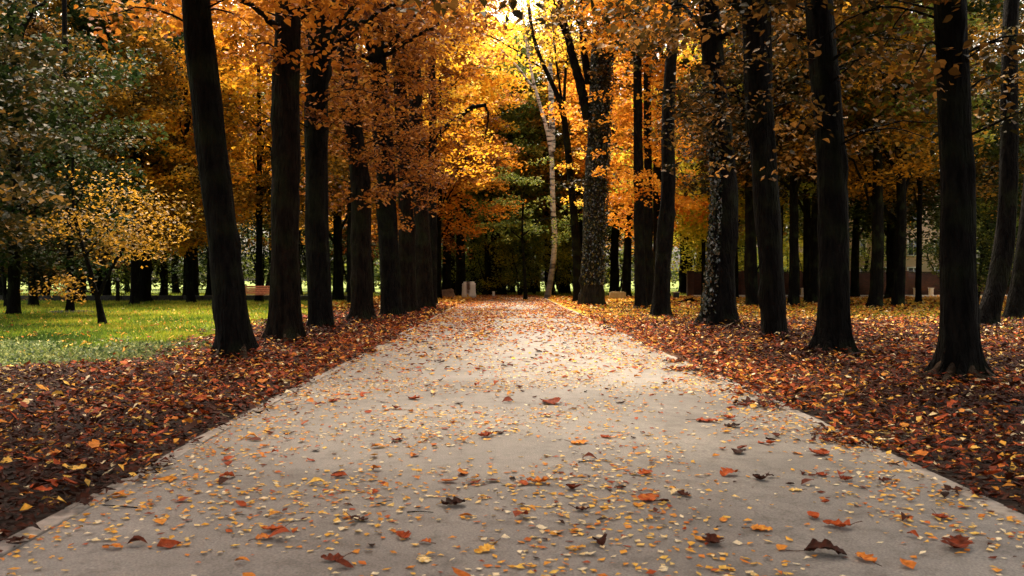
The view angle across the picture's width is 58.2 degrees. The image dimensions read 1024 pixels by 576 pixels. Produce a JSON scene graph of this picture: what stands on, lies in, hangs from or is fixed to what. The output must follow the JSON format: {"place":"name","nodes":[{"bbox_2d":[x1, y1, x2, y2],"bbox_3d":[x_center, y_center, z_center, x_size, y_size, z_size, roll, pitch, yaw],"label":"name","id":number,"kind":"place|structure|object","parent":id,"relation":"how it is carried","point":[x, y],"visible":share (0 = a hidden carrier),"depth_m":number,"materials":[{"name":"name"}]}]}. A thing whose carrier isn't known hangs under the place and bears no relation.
{"place":"outdoors","nodes":[
{"label":"outdoors","id":0,"kind":"place"},
{"bbox_2d":[0,294,1023,575],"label":"path","id":1,"kind":"structure","parent":0,"point":[886,541],"depth_m":5.44,"materials":[{"name":"grey concrete"}]},
{"bbox_2d":[786,538,846,554],"bbox_3d":[1.358,1.157,4.095,0.248,0.052,0.154,0,0,0],"label":"leaf","id":2,"kind":"object","parent":1,"relation":"on","point":[814,544],"visible":1,"depth_m":4.12,"materials":[{"name":"brown plant"}]},
{"bbox_2d":[940,534,973,548],"bbox_3d":[2.019,1.171,4.209,0.236,0.041,0.135,0,1,-31],"label":"leaf","id":3,"kind":"object","parent":1,"relation":"on","point":[959,541],"visible":1,"depth_m":4.25,"materials":[{"name":"red plant"}]},
{"bbox_2d":[0,281,1023,551],"bbox_3d":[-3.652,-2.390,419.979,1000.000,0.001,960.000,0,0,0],"label":"ground","id":4,"kind":"structure","parent":0,"point":[950,475],"depth_m":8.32,"materials":[{"name":"brown plant"}]},
{"bbox_2d":[0,141,81,307],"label":"tree","id":5,"kind":"object","parent":4,"relation":"on","point":[28,268],"visible":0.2,"depth_m":42.04,"materials":[{"name":"green plant"}]},
{"bbox_2d":[0,0,96,271],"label":"background tree","id":6,"kind":"object","parent":4,"relation":"on","point":[9,231],"visible":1,"depth_m":26.71,"materials":[{"name":"green plant"}]},
{"bbox_2d":[0,0,129,306],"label":"background tree","id":7,"kind":"object","parent":4,"relation":"on","point":[32,28],"visible":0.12,"depth_m":43.54,"materials":[{"name":"green plant"}]},
{"bbox_2d":[47,310,93,312],"bbox_3d":[-17.217,0.918,35.861,2.338,0.100,2.224,0,0,0],"label":"soil ring","id":8,"kind":"object","parent":4,"relation":"on","point":[71,311],"visible":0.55,"depth_m":35.31,"materials":[{"name":"brown soil"}]},
{"bbox_2d":[0,0,165,310],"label":"lawn tree","id":9,"kind":"object","parent":8,"relation":"on","point":[70,251],"visible":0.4,"depth_m":35.72,"materials":[{"name":"green plant"}]},
{"bbox_2d":[0,0,168,314],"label":"background tree","id":10,"kind":"object","parent":4,"relation":"on","point":[13,306],"visible":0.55,"depth_m":32.91,"materials":[{"name":"green plant"}]},
{"bbox_2d":[0,0,182,227],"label":"background tree","id":11,"kind":"object","parent":4,"relation":"on","point":[86,20],"visible":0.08,"depth_m":50.18,"materials":[{"name":"green plant"}]},
{"bbox_2d":[0,0,183,302],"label":"background tree","id":12,"kind":"object","parent":4,"relation":"on","point":[54,5],"visible":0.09,"depth_m":49.04,"materials":[{"name":"green plant"}]},
{"bbox_2d":[29,208,178,294],"bbox_3d":[-28.230,-4.015,62.442,10.309,9.724,7.394,0,1,-30],"label":"shrub","id":13,"kind":"object","parent":4,"relation":"on","point":[99,279],"visible":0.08,"depth_m":61.74,"materials":[{"name":"green plant"}]},
{"bbox_2d":[0,336,211,366],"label":"ground cover","id":14,"kind":"object","parent":4,"relation":"on","point":[97,352],"visible":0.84,"depth_m":15.10,"materials":[{"name":"green plant"}]},
{"bbox_2d":[19,152,203,324],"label":"lawn tree","id":15,"kind":"object","parent":4,"relation":"on","point":[101,317],"visible":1,"depth_m":25.82,"materials":[{"name":"yellow plant"}]},
{"bbox_2d":[0,0,247,302],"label":"background tree","id":16,"kind":"object","parent":4,"relation":"on","point":[145,284],"visible":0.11,"depth_m":49.30,"materials":[{"name":"green plant"}]},
{"bbox_2d":[101,214,176,294],"bbox_3d":[-24.225,-2.308,59.801,4.869,6.262,6.585,0,1,-24],"label":"shrub","id":17,"kind":"object","parent":4,"relation":"on","point":[153,261],"visible":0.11,"depth_m":59.25,"materials":[{"name":"green plant"}]},
{"bbox_2d":[36,0,242,294],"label":"background tree","id":18,"kind":"object","parent":4,"relation":"on","point":[106,291],"visible":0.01,"depth_m":56.59,"materials":[{"name":"green plant"}]},
{"bbox_2d":[51,3,248,303],"bbox_3d":[-18.142,-6.759,47.270,9.645,15.620,9.618,0,1,-8],"label":"background tree","id":19,"kind":"object","parent":4,"relation":"on","point":[163,163],"visible":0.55,"depth_m":46.61,"materials":[{"name":"green plant"}]},
{"bbox_2d":[118,193,208,295],"bbox_3d":[-24.174,-4.047,63.215,7.278,9.755,7.324,0,1,18],"label":"shrub","id":20,"kind":"object","parent":4,"relation":"on","point":[169,273],"visible":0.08,"depth_m":63.20,"materials":[{"name":"green plant"}]},
{"bbox_2d":[69,0,267,295],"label":"background tree","id":21,"kind":"object","parent":4,"relation":"on","point":[163,292],"visible":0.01,"depth_m":61.69,"materials":[{"name":"orange plant"}]},
{"bbox_2d":[0,295,346,300],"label":"path","id":22,"kind":"structure","parent":4,"relation":"on","point":[155,297],"depth_m":55.65,"materials":[{"name":"grey concrete"}]},
{"bbox_2d":[98,48,271,302],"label":"background tree","id":23,"kind":"object","parent":4,"relation":"on","point":[188,251],"visible":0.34,"depth_m":48.94,"materials":[{"name":"orange plant"}]},
{"bbox_2d":[74,0,312,366],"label":"alley tree","id":24,"kind":"object","parent":4,"relation":"on","point":[233,328],"visible":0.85,"depth_m":14.16,"materials":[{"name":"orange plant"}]},
{"bbox_2d":[121,21,269,295],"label":"background tree","id":25,"kind":"object","parent":4,"relation":"on","point":[196,275],"visible":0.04,"depth_m":60.12,"materials":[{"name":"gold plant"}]},
{"bbox_2d":[147,24,271,294],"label":"background tree","id":26,"kind":"object","parent":4,"relation":"on","point":[208,291],"visible":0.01,"depth_m":67.60,"materials":[{"name":"orange plant"}]},
{"bbox_2d":[168,209,263,285],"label":"shrub","id":27,"kind":"object","parent":4,"relation":"on","point":[204,263],"visible":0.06,"depth_m":72.71,"materials":[{"name":"green plant"}]},
{"bbox_2d":[0,306,453,557],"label":"kerb","id":28,"kind":"structure","parent":4,"relation":"on","point":[60,517],"depth_m":5.64,"materials":[{"name":"concrete"}]},
{"bbox_2d":[155,0,367,300],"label":"background tree","id":29,"kind":"object","parent":4,"relation":"on","point":[259,223],"visible":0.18,"depth_m":50.41,"materials":[{"name":"orange plant"}]},
{"bbox_2d":[238,189,304,285],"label":"shrub","id":30,"kind":"object","parent":4,"relation":"on","point":[251,254],"visible":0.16,"depth_m":75.64,"materials":[{"name":"green plant"}]},
{"bbox_2d":[177,9,367,234],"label":"background tree","id":31,"kind":"object","parent":4,"relation":"on","point":[245,185],"visible":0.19,"depth_m":49.98,"materials":[{"name":"orange plant"}]},
{"bbox_2d":[91,0,477,345],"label":"alley tree","id":32,"kind":"object","parent":4,"relation":"on","point":[284,319],"visible":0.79,"depth_m":17.75,"materials":[{"name":"orange plant"}]},
{"bbox_2d":[139,0,469,323],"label":"alley tree","id":33,"kind":"object","parent":4,"relation":"on","point":[362,184],"visible":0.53,"depth_m":26.67,"materials":[{"name":"orange plant"}]},
{"bbox_2d":[222,22,425,300],"bbox_3d":[-10.856,-9.165,54.546,12.829,20.382,9.450,0,1,-13],"label":"background tree","id":34,"kind":"object","parent":4,"relation":"on","point":[339,277],"visible":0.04,"depth_m":54.89,"materials":[{"name":"orange plant"}]},
{"bbox_2d":[247,37,427,300],"bbox_3d":[-10.682,-7.766,55.372,11.087,17.525,9.895,0,1,-26],"label":"background tree","id":35,"kind":"object","parent":4,"relation":"on","point":[330,236],"visible":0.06,"depth_m":54.83,"materials":[{"name":"orange plant"}]},
{"bbox_2d":[300,211,377,290],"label":"shrub","id":36,"kind":"object","parent":4,"relation":"on","point":[331,266],"visible":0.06,"depth_m":75.11,"materials":[{"name":"green plant"}]},
{"bbox_2d":[224,0,468,332],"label":"alley tree","id":37,"kind":"object","parent":4,"relation":"on","point":[317,121],"visible":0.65,"depth_m":21.71,"materials":[{"name":"brown plant"}]},
{"bbox_2d":[267,2,428,302],"bbox_3d":[-8.710,-9.112,48.448,9.450,20.382,12.829,0,1,6],"label":"background tree","id":38,"kind":"object","parent":4,"relation":"on","point":[333,170],"visible":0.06,"depth_m":47.69,"materials":[{"name":"orange plant"}]},
{"bbox_2d":[262,0,513,311],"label":"alley tree","id":39,"kind":"object","parent":4,"relation":"on","point":[406,242],"visible":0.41,"depth_m":33.72,"materials":[{"name":"orange plant"}]},
{"bbox_2d":[303,0,512,316],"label":"alley tree","id":40,"kind":"object","parent":4,"relation":"on","point":[390,272],"visible":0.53,"depth_m":30.27,"materials":[{"name":"orange plant"}]},
{"bbox_2d":[371,98,480,264],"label":"background tree","id":41,"kind":"object","parent":4,"relation":"on","point":[446,241],"visible":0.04,"depth_m":64.72,"materials":[{"name":"orange plant"}]},
{"bbox_2d":[333,0,525,308],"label":"alley tree","id":42,"kind":"object","parent":4,"relation":"on","point":[424,285],"visible":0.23,"depth_m":37.70,"materials":[{"name":"orange plant"}]},
{"bbox_2d":[330,0,528,273],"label":"background tree","id":43,"kind":"object","parent":4,"relation":"on","point":[450,207],"visible":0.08,"depth_m":59.30,"materials":[{"name":"orange plant"}]},
{"bbox_2d":[333,0,543,304],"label":"slender tree","id":44,"kind":"object","parent":4,"relation":"on","point":[433,225],"visible":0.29,"depth_m":43.85,"materials":[{"name":"orange plant"}]},
{"bbox_2d":[369,5,526,297],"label":"background tree","id":45,"kind":"object","parent":4,"relation":"on","point":[440,237],"visible":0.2,"depth_m":59.38,"materials":[{"name":"orange plant"}]},
{"bbox_2d":[390,0,529,289],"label":"background tree","id":46,"kind":"object","parent":4,"relation":"on","point":[446,274],"visible":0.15,"depth_m":66.87,"materials":[{"name":"orange plant"}]},
{"bbox_2d":[441,215,502,291],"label":"shrub","id":47,"kind":"object","parent":4,"relation":"on","point":[468,275],"visible":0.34,"depth_m":75.23,"materials":[{"name":"green plant"}]},
{"bbox_2d":[427,31,518,293],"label":"background tree","id":48,"kind":"object","parent":4,"relation":"on","point":[453,261],"visible":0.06,"depth_m":74.53,"materials":[{"name":"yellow plant"}]},
{"bbox_2d":[427,7,520,295],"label":"background tree","id":49,"kind":"object","parent":4,"relation":"on","point":[460,272],"visible":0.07,"depth_m":71.38,"materials":[{"name":"orange plant"}]},
{"bbox_2d":[441,205,520,293],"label":"shrub","id":50,"kind":"object","parent":4,"relation":"on","point":[474,248],"visible":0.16,"depth_m":77.83,"materials":[{"name":"green plant"}]},
{"bbox_2d":[442,34,539,293],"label":"background tree","id":51,"kind":"object","parent":4,"relation":"on","point":[475,278],"visible":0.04,"depth_m":79.67,"materials":[{"name":"yellow plant"}]},
{"bbox_2d":[465,223,527,294],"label":"shrub","id":52,"kind":"object","parent":4,"relation":"on","point":[489,287],"visible":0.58,"depth_m":74.59,"materials":[{"name":"green plant"}]},
{"bbox_2d":[1,294,1015,352],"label":"yellow leaf carpet","id":53,"kind":"object","parent":4,"relation":"on","point":[559,298],"visible":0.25,"depth_m":40.43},
{"bbox_2d":[442,47,577,294],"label":"background tree","id":54,"kind":"object","parent":4,"relation":"on","point":[521,138],"visible":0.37,"depth_m":74.53,"materials":[{"name":"yellow plant"}]},
{"bbox_2d":[6,197,1015,289],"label":"distant woodland","id":55,"kind":"object","parent":4,"relation":"on","point":[377,270],"visible":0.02,"depth_m":127.69,"materials":[{"name":"green plant"}]},
{"bbox_2d":[467,23,569,293],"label":"background tree","id":56,"kind":"object","parent":4,"relation":"on","point":[511,290],"visible":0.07,"depth_m":83.20,"materials":[{"name":"yellow plant"}]},
{"bbox_2d":[465,0,584,301],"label":"slender tree","id":57,"kind":"object","parent":4,"relation":"on","point":[575,233],"visible":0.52,"depth_m":51.82,"materials":[{"name":"yellow plant"}]},
{"bbox_2d":[470,156,582,299],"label":"maple tree","id":58,"kind":"object","parent":4,"relation":"on","point":[532,227],"visible":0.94,"depth_m":56.91,"materials":[{"name":"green plant"}]},
{"bbox_2d":[489,213,563,294],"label":"shrub","id":59,"kind":"object","parent":4,"relation":"on","point":[521,288],"visible":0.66,"depth_m":73.39,"materials":[{"name":"green plant"}]},
{"bbox_2d":[481,193,572,294],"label":"shrub","id":60,"kind":"object","parent":4,"relation":"on","point":[533,289],"visible":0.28,"depth_m":79.03,"materials":[{"name":"green plant"}]},
{"bbox_2d":[490,0,566,298],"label":"birch tree","id":61,"kind":"object","parent":4,"relation":"on","point":[550,133],"visible":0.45,"depth_m":61.83,"materials":[{"name":"yellow plant"}]},
{"bbox_2d":[512,212,581,294],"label":"shrub","id":62,"kind":"object","parent":4,"relation":"on","point":[561,253],"visible":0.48,"depth_m":76.70,"materials":[{"name":"green plant"}]},
{"bbox_2d":[491,0,622,294],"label":"background tree","id":63,"kind":"object","parent":4,"relation":"on","point":[545,155],"visible":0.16,"depth_m":76.95,"materials":[{"name":"yellow plant"}]},
{"bbox_2d":[516,81,613,293],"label":"background tree","id":64,"kind":"object","parent":4,"relation":"on","point":[566,289],"visible":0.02,"depth_m":84.28,"materials":[{"name":"green plant"}]},
{"bbox_2d":[502,39,642,260],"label":"background tree","id":65,"kind":"object","parent":4,"relation":"on","point":[565,194],"visible":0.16,"depth_m":74.85,"materials":[{"name":"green plant"}]},
{"bbox_2d":[498,0,654,228],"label":"background tree","id":66,"kind":"object","parent":4,"relation":"on","point":[537,69],"visible":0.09,"depth_m":73.14,"materials":[{"name":"yellow plant"}]},
{"bbox_2d":[522,0,661,305],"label":"ivy clad tree","id":67,"kind":"object","parent":4,"relation":"on","point":[598,71],"visible":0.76,"depth_m":44.06,"materials":[{"name":"brown plant"}]},
{"bbox_2d":[545,42,676,294],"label":"background tree","id":68,"kind":"object","parent":4,"relation":"on","point":[614,269],"visible":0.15,"depth_m":75.38,"materials":[{"name":"orange plant"}]},
{"bbox_2d":[604,206,633,291],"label":"shrub","id":69,"kind":"object","parent":4,"relation":"on","point":[620,242],"visible":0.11,"depth_m":83.41,"materials":[{"name":"green plant"}]},
{"bbox_2d":[542,2,701,295],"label":"background tree","id":70,"kind":"object","parent":4,"relation":"on","point":[626,280],"visible":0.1,"depth_m":68.13,"materials":[{"name":"orange plant"}]},
{"bbox_2d":[567,0,698,307],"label":"alley tree","id":71,"kind":"object","parent":4,"relation":"on","point":[637,170],"visible":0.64,"depth_m":40.31,"materials":[{"name":"orange plant"}]},
{"bbox_2d":[541,2,739,271],"bbox_3d":[7.834,-8.113,51.405,12.027,18.300,8.860,0,1,-12],"label":"background tree","id":72,"kind":"object","parent":4,"relation":"on","point":[681,200],"visible":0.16,"depth_m":51.57,"materials":[{"name":"orange plant"}]},
{"bbox_2d":[563,0,738,304],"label":"alley tree","id":73,"kind":"object","parent":4,"relation":"on","point":[649,144],"visible":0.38,"depth_m":42.84,"materials":[{"name":"orange plant"}]},
{"bbox_2d":[574,0,735,317],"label":"alley tree","id":74,"kind":"object","parent":4,"relation":"on","point":[661,303],"visible":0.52,"depth_m":30.82,"materials":[{"name":"brown plant"}]},
{"bbox_2d":[525,0,807,329],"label":"alley tree","id":75,"kind":"object","parent":4,"relation":"on","point":[718,301],"visible":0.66,"depth_m":23.76,"materials":[{"name":"brown plant"}]},
{"bbox_2d":[633,37,740,295],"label":"background tree","id":76,"kind":"object","parent":4,"relation":"on","point":[703,254],"visible":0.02,"depth_m":65.31,"materials":[{"name":"orange plant"}]},
{"bbox_2d":[609,30,798,282],"bbox_3d":[12.336,-7.830,56.039,12.884,17.719,9.766,0,0,-1],"label":"background tree","id":77,"kind":"object","parent":4,"relation":"on","point":[688,230],"visible":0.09,"depth_m":54.81,"materials":[{"name":"orange plant"}]},
{"bbox_2d":[389,0,1023,388],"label":"alley tree","id":78,"kind":"object","parent":4,"relation":"on","point":[958,350],"visible":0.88,"depth_m":11.08,"materials":[{"name":"brown plant"}]},
{"bbox_2d":[671,216,743,271],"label":"shrub","id":79,"kind":"object","parent":4,"relation":"on","point":[695,246],"visible":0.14,"depth_m":75.43,"materials":[{"name":"green plant"}]},
{"bbox_2d":[675,30,744,297],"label":"background tree","id":80,"kind":"object","parent":4,"relation":"on","point":[736,272],"visible":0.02,"depth_m":59.87,"materials":[{"name":"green plant"}]},
{"bbox_2d":[676,174,744,293],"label":"background tree","id":81,"kind":"object","parent":4,"relation":"on","point":[682,283],"depth_m":84.27,"materials":[{"name":"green plant"}]},
{"bbox_2d":[587,0,867,342],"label":"alley tree","id":82,"kind":"object","parent":4,"relation":"on","point":[760,126],"visible":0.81,"depth_m":18.52,"materials":[{"name":"orange plant"}]},
{"bbox_2d":[653,0,862,306],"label":"background tree","id":83,"kind":"object","parent":4,"relation":"on","point":[750,272],"visible":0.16,"depth_m":42.85,"materials":[{"name":"orange plant"}]},
{"bbox_2d":[539,296,1023,525],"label":"kerb","id":84,"kind":"structure","parent":4,"relation":"on","point":[998,508],"depth_m":6.03,"materials":[{"name":"concrete"}]},
{"bbox_2d":[596,0,971,361],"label":"alley tree","id":85,"kind":"object","parent":4,"relation":"on","point":[833,328],"visible":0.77,"depth_m":14.63,"materials":[{"name":"brown plant"}]},
{"bbox_2d":[642,0,928,306],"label":"background tree","id":86,"kind":"object","parent":4,"relation":"on","point":[794,284],"visible":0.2,"depth_m":42.18,"materials":[{"name":"brown plant"}]},
{"bbox_2d":[689,19,939,303],"bbox_3d":[16.386,-9.106,47.684,9.451,20.382,12.829,0,1,-33],"label":"background tree","id":87,"kind":"object","parent":4,"relation":"on","point":[812,294],"visible":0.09,"depth_m":47.85,"materials":[{"name":"orange plant"}]},
{"bbox_2d":[698,42,938,300],"bbox_3d":[17.512,-10.690,53.206,13.486,23.546,11.894,0,1,9],"label":"background tree","id":88,"kind":"object","parent":4,"relation":"on","point":[807,202],"visible":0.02,"depth_m":53.05,"materials":[{"name":"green plant"}]},
{"bbox_2d":[687,271,1011,294],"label":"brick wall","id":89,"kind":"structure","parent":4,"relation":"on","point":[930,280],"depth_m":72.09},
{"bbox_2d":[799,194,938,271],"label":"house","id":90,"kind":"structure","parent":4,"relation":"on","point":[911,264],"depth_m":92.31,"materials":[{"name":"tile"}]},
{"bbox_2d":[849,219,907,271],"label":"shrub","id":91,"kind":"object","parent":4,"relation":"on","point":[865,265],"visible":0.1,"depth_m":77.17,"materials":[{"name":"green plant"}]},
{"bbox_2d":[773,0,989,307],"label":"background tree","id":92,"kind":"object","parent":4,"relation":"on","point":[873,192],"visible":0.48,"depth_m":40.14,"materials":[{"name":"brown plant"}]},
{"bbox_2d":[839,46,926,296],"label":"background tree","id":93,"kind":"object","parent":4,"relation":"on","point":[854,287],"visible":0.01,"depth_m":65.25,"materials":[{"name":"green plant"}]},
{"bbox_2d":[776,0,995,307],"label":"background tree","id":94,"kind":"object","parent":4,"relation":"on","point":[898,289],"visible":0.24,"depth_m":42.12,"materials":[{"name":"orange plant"}]},
{"bbox_2d":[810,47,994,298],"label":"background tree","id":95,"kind":"object","parent":4,"relation":"on","point":[891,235],"visible":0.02,"depth_m":60.41,"materials":[{"name":"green plant"}]},
{"bbox_2d":[849,11,993,266],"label":"background tree","id":96,"kind":"object","parent":4,"relation":"on","point":[866,225],"visible":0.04,"depth_m":62.93,"materials":[{"name":"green plant"}]},
{"bbox_2d":[842,0,1023,202],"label":"background tree","id":97,"kind":"object","parent":4,"relation":"on","point":[990,17],"visible":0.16,"depth_m":44.71,"materials":[{"name":"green plant"}]},
{"bbox_2d":[843,0,1023,301],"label":"background tree","id":98,"kind":"object","parent":4,"relation":"on","point":[918,286],"visible":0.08,"depth_m":49.68,"materials":[{"name":"orange plant"}]},
{"bbox_2d":[884,196,982,278],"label":"shrub","id":99,"kind":"object","parent":4,"relation":"on","point":[928,248],"visible":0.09,"depth_m":74.61,"materials":[{"name":"green plant"}]},
{"bbox_2d":[863,0,1023,224],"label":"background tree","id":100,"kind":"object","parent":4,"relation":"on","point":[980,173],"visible":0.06,"depth_m":54.30,"materials":[{"name":"green plant"}]},
{"bbox_2d":[912,190,1016,302],"bbox_3d":[25.821,-2.235,50.446,6.139,6.274,5.455,0,1,-19],"label":"shrub","id":101,"kind":"object","parent":4,"relation":"on","point":[977,232],"visible":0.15,"depth_m":50.66,"materials":[{"name":"green plant"}]},
{"bbox_2d":[925,0,1023,282],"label":"background tree","id":102,"kind":"object","parent":4,"relation":"on","point":[992,221],"visible":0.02,"depth_m":68.71,"materials":[{"name":"green plant"}]},
{"bbox_2d":[927,0,1023,328],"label":"leaning tree","id":103,"kind":"object","parent":4,"relation":"on","point":[997,281],"visible":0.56,"depth_m":23.09,"materials":[{"name":"dark bark"},{"name":"orange-brown autumn leaves"}]},
{"bbox_2d":[929,157,1023,294],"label":"shrub","id":104,"kind":"object","parent":4,"relation":"on","point":[984,273],"visible":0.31,"depth_m":46.07,"materials":[{"name":"green plant"}]},
{"bbox_2d":[967,0,1023,318],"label":"leaning tree","id":105,"kind":"object","parent":4,"relation":"on","point":[1014,306],"visible":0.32,"depth_m":28.73,"materials":[{"name":"brown plant"}]},
{"bbox_2d":[0,290,1023,362],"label":"lawn grass","id":106,"kind":"structure","parent":0,"point":[96,333],"depth_m":28.36,"materials":[{"name":"green plant"}]},
{"bbox_2d":[36,0,1023,280],"label":"sky","id":107,"kind":"structure","parent":0,"point":[519,1],"materials":[{"name":"white"}]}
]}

